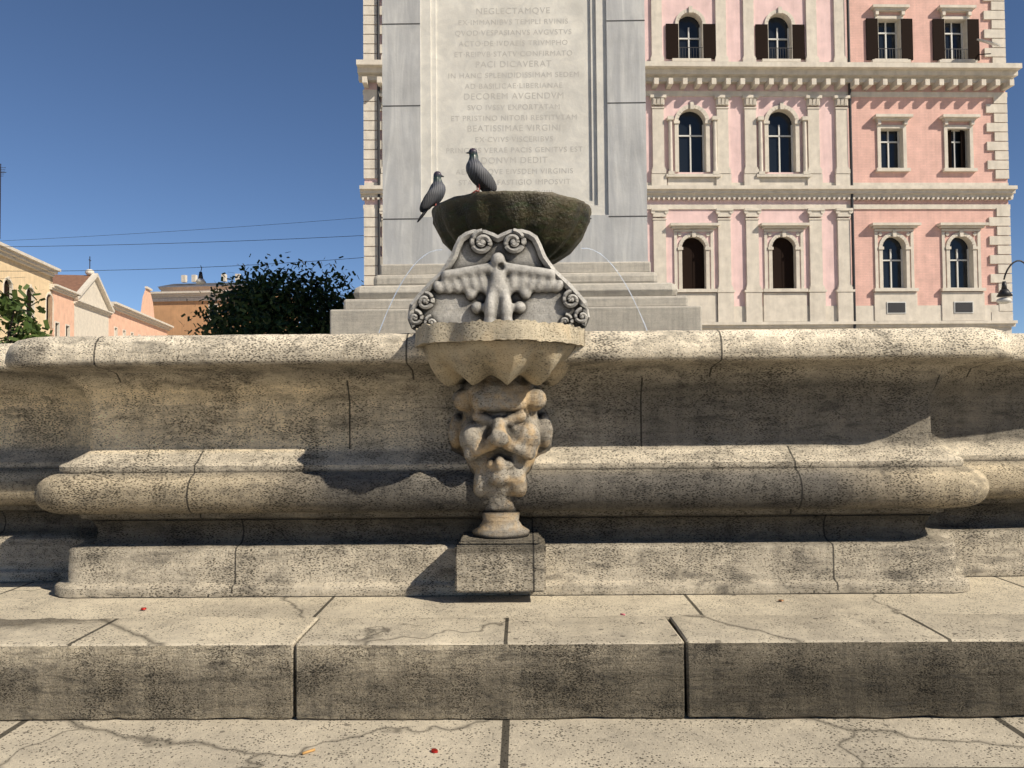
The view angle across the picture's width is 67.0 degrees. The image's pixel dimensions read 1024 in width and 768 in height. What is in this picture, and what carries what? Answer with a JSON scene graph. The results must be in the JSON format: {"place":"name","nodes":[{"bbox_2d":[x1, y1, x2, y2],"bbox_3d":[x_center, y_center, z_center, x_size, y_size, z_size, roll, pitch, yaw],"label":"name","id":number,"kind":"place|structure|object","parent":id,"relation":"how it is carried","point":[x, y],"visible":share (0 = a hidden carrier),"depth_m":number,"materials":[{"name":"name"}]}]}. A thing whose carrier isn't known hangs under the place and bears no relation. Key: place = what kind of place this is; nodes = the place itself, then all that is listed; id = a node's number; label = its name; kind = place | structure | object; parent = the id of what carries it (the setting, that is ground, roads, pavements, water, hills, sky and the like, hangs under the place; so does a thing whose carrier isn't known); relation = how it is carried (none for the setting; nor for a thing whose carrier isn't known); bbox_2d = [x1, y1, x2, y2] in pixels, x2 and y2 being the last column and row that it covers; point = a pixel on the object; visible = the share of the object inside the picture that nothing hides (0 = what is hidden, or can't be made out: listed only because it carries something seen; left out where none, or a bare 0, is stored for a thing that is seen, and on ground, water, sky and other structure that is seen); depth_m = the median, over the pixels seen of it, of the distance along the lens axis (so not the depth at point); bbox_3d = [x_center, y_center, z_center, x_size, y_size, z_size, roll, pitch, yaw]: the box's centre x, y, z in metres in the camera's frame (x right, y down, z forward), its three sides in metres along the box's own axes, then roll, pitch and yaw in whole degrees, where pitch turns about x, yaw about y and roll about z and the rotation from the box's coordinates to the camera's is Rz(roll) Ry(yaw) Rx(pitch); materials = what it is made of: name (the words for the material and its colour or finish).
{"place":"outdoors","nodes":[
{"label":"outdoors","id":0,"kind":"place"},
{"bbox_2d":[0,242,60,341],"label":"ochre house","id":1,"kind":"structure","parent":0,"point":[33,272],"depth_m":65.84,"materials":[{"name":"paint"}]},
{"bbox_2d":[0,164,5,231],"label":"roof antenna","id":2,"kind":"object","parent":1,"relation":"on","point":[0,195],"visible":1,"depth_m":66.35,"materials":[{"name":"metal"}]},
{"bbox_2d":[109,286,173,335],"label":"peach house","id":3,"kind":"structure","parent":0,"point":[124,320],"depth_m":97.94,"materials":[{"name":"paint"}]},
{"bbox_2d":[151,290,294,334],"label":"orange house","id":4,"kind":"structure","parent":0,"point":[170,307],"depth_m":122.52,"materials":[{"name":"paint"}]},
{"bbox_2d":[158,274,242,291],"bbox_3d":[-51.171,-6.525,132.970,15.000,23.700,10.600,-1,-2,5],"label":"rooftop","id":5,"kind":"object","parent":4,"relation":"on","point":[193,286],"visible":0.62,"depth_m":128.89,"materials":[{"name":"beige stone"}]},
{"bbox_2d":[0,711,1023,767],"bbox_3d":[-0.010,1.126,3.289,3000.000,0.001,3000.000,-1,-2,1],"label":"ground","id":6,"kind":"structure","parent":0,"point":[924,741],"depth_m":2.37,"materials":[{"name":"stone"}]},
{"bbox_2d":[0,280,53,342],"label":"tree","id":7,"kind":"object","parent":6,"relation":"on","point":[9,306],"visible":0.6,"depth_m":30.74,"materials":[{"name":"green plant"}]},
{"bbox_2d":[48,284,81,336],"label":"building","id":8,"kind":"structure","parent":6,"relation":"on","point":[63,297],"depth_m":73.67,"materials":[{"name":"pink paint"}]},
{"bbox_2d":[53,256,114,336],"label":"church front","id":9,"kind":"structure","parent":6,"relation":"on","point":[94,310],"depth_m":81.10,"materials":[{"name":"beige paint"}]},
{"bbox_2d":[178,252,358,334],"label":"tree","id":10,"kind":"object","parent":6,"relation":"on","point":[252,307],"visible":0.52,"depth_m":45.03,"materials":[{"name":"green plant"}]},
{"bbox_2d":[302,748,314,754],"bbox_3d":[-0.608,1.097,2.310,0.040,0.008,0.010,1,-2,-39],"label":"cigarette end","id":11,"kind":"object","parent":6,"relation":"on","point":[308,751],"visible":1,"depth_m":2.31,"materials":[{"name":"orange paper"}]},
{"bbox_2d":[334,280,363,304],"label":"tree","id":12,"kind":"object","parent":6,"relation":"on","point":[345,289],"depth_m":50.52,"materials":[{"name":"green plant"}]},
{"bbox_2d":[0,613,1023,720],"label":"platform kerb","id":13,"kind":"structure","parent":6,"relation":"on","point":[882,666],"depth_m":2.55,"materials":[{"name":"stone"}]},
{"bbox_2d":[0,576,1023,621],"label":"step","id":14,"kind":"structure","parent":13,"relation":"on","point":[982,595],"depth_m":3.05,"materials":[{"name":"stone"}]},
{"bbox_2d":[0,327,1023,597],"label":"fountain basin","id":15,"kind":"object","parent":14,"relation":"on","point":[758,461],"visible":0.91,"depth_m":3.26,"materials":[{"name":"stone"}]},
{"bbox_2d":[414,319,584,385],"bbox_3d":[-0.046,-0.112,2.983,0.686,0.232,0.484,-1,-2,1],"label":"shell basin","id":16,"kind":"object","parent":15,"relation":"on","point":[533,352],"visible":0.98,"depth_m":2.87,"materials":[{"name":"stone"}]},
{"bbox_2d":[408,228,589,330],"bbox_3d":[-0.055,-0.409,3.172,0.737,0.434,0.206,-1,-2,1],"label":"carved eagle relief","id":17,"kind":"object","parent":16,"relation":"on","point":[489,276],"visible":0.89,"depth_m":3.11,"materials":[{"name":"stone"}]},
{"bbox_2d":[448,376,552,512],"bbox_3d":[-0.049,0.238,3.205,0.444,0.658,0.376,-1,-2,1],"label":"carved grotesque face","id":18,"kind":"object","parent":15,"relation":"on","point":[500,433],"visible":0.69,"depth_m":3.11,"materials":[{"name":"stone"}]},
{"bbox_2d":[455,531,545,592],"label":"stone plinth block","id":19,"kind":"structure","parent":15,"relation":"on","point":[498,565],"depth_m":3.05,"materials":[{"name":"grey stone"}]},
{"bbox_2d":[472,511,529,539],"bbox_3d":[-0.046,0.573,3.186,0.236,0.105,0.201,-1,-2,1],"label":"pedestal base","id":20,"kind":"object","parent":19,"relation":"on","point":[501,525],"visible":0.88,"depth_m":3.12,"materials":[{"name":"beige stone"}]},
{"bbox_2d":[356,0,1021,332],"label":"pink palazzo","id":21,"kind":"structure","parent":6,"relation":"on","point":[827,164],"depth_m":33.95,"materials":[{"name":"paint"}]},
{"bbox_2d":[1,217,364,278],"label":"overhead wires","id":22,"kind":"object","parent":21,"relation":"attached to","point":[189,242],"visible":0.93,"depth_m":39.70,"materials":[{"name":"metal"}]},
{"bbox_2d":[195,265,205,284],"bbox_3d":[-15.978,-5.600,39.700,0.540,0.978,0.540,-1,-2,1],"label":"hanging street lamp","id":23,"kind":"object","parent":22,"relation":"hanging from","point":[200,280],"visible":1,"depth_m":39.59,"materials":[{"name":"metal"}]},
{"bbox_2d":[996,260,1023,303],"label":"ornate lamp post","id":24,"kind":"object","parent":6,"relation":"on","point":[1004,293],"visible":1,"depth_m":27.64,"materials":[{"name":"metal"}]},
{"bbox_2d":[0,0,1023,332],"label":"sky","id":25,"kind":"structure","parent":0,"point":[127,118],"materials":[{"name":"blue"}]},
{"bbox_2d":[330,0,701,333],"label":"pedestal column","id":26,"kind":"structure","parent":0,"point":[603,96],"depth_m":9.04,"materials":[{"name":"grey stone"}]},
{"bbox_2d":[446,7,582,191],"bbox_3d":[0.023,-3.325,9.094,1.599,2.232,0.001,-1,-2,1],"label":"inscription","id":27,"kind":"object","parent":26,"relation":"attached to","point":[515,94],"visible":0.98,"depth_m":9.10,"materials":[{"name":"grey stone"}]},
{"bbox_3d":[0.006,-0.155,5.527,0.600,1.350,0.600,-1,-2,1],"label":"bowl baluster","id":28,"kind":"object","parent":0,"visible":0},
{"bbox_2d":[432,191,591,264],"bbox_3d":[-0.001,-1.033,5.552,1.149,0.426,1.140,-1,-2,1],"label":"bowl","id":29,"kind":"object","parent":28,"relation":"on","point":[557,224],"visible":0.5,"depth_m":5.11,"materials":[{"name":"stone"}]},
{"bbox_2d":[417,171,445,221],"bbox_3d":[-0.575,-1.333,5.514,0.206,0.376,0.122,0,-2,-14],"label":"pigeon","id":30,"kind":"object","parent":29,"relation":"on","point":[434,195],"visible":0.98,"depth_m":5.47,"materials":[{"name":"grey"}]},
{"bbox_2d":[466,148,496,192],"bbox_3d":[-0.191,-1.354,5.058,0.230,0.360,0.123,0,-2,-24],"label":"pigeon","id":31,"kind":"object","parent":29,"relation":"on","point":[480,177],"visible":0.86,"depth_m":5.01,"materials":[{"name":"grey"}]},
{"label":"basin water","id":32,"kind":"structure","parent":0,"visible":0},
{"bbox_2d":[379,248,647,331],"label":"water jets","id":33,"kind":"object","parent":32,"relation":"in","point":[441,249],"visible":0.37,"depth_m":5.54,"materials":[{"name":"white"}]}
]}

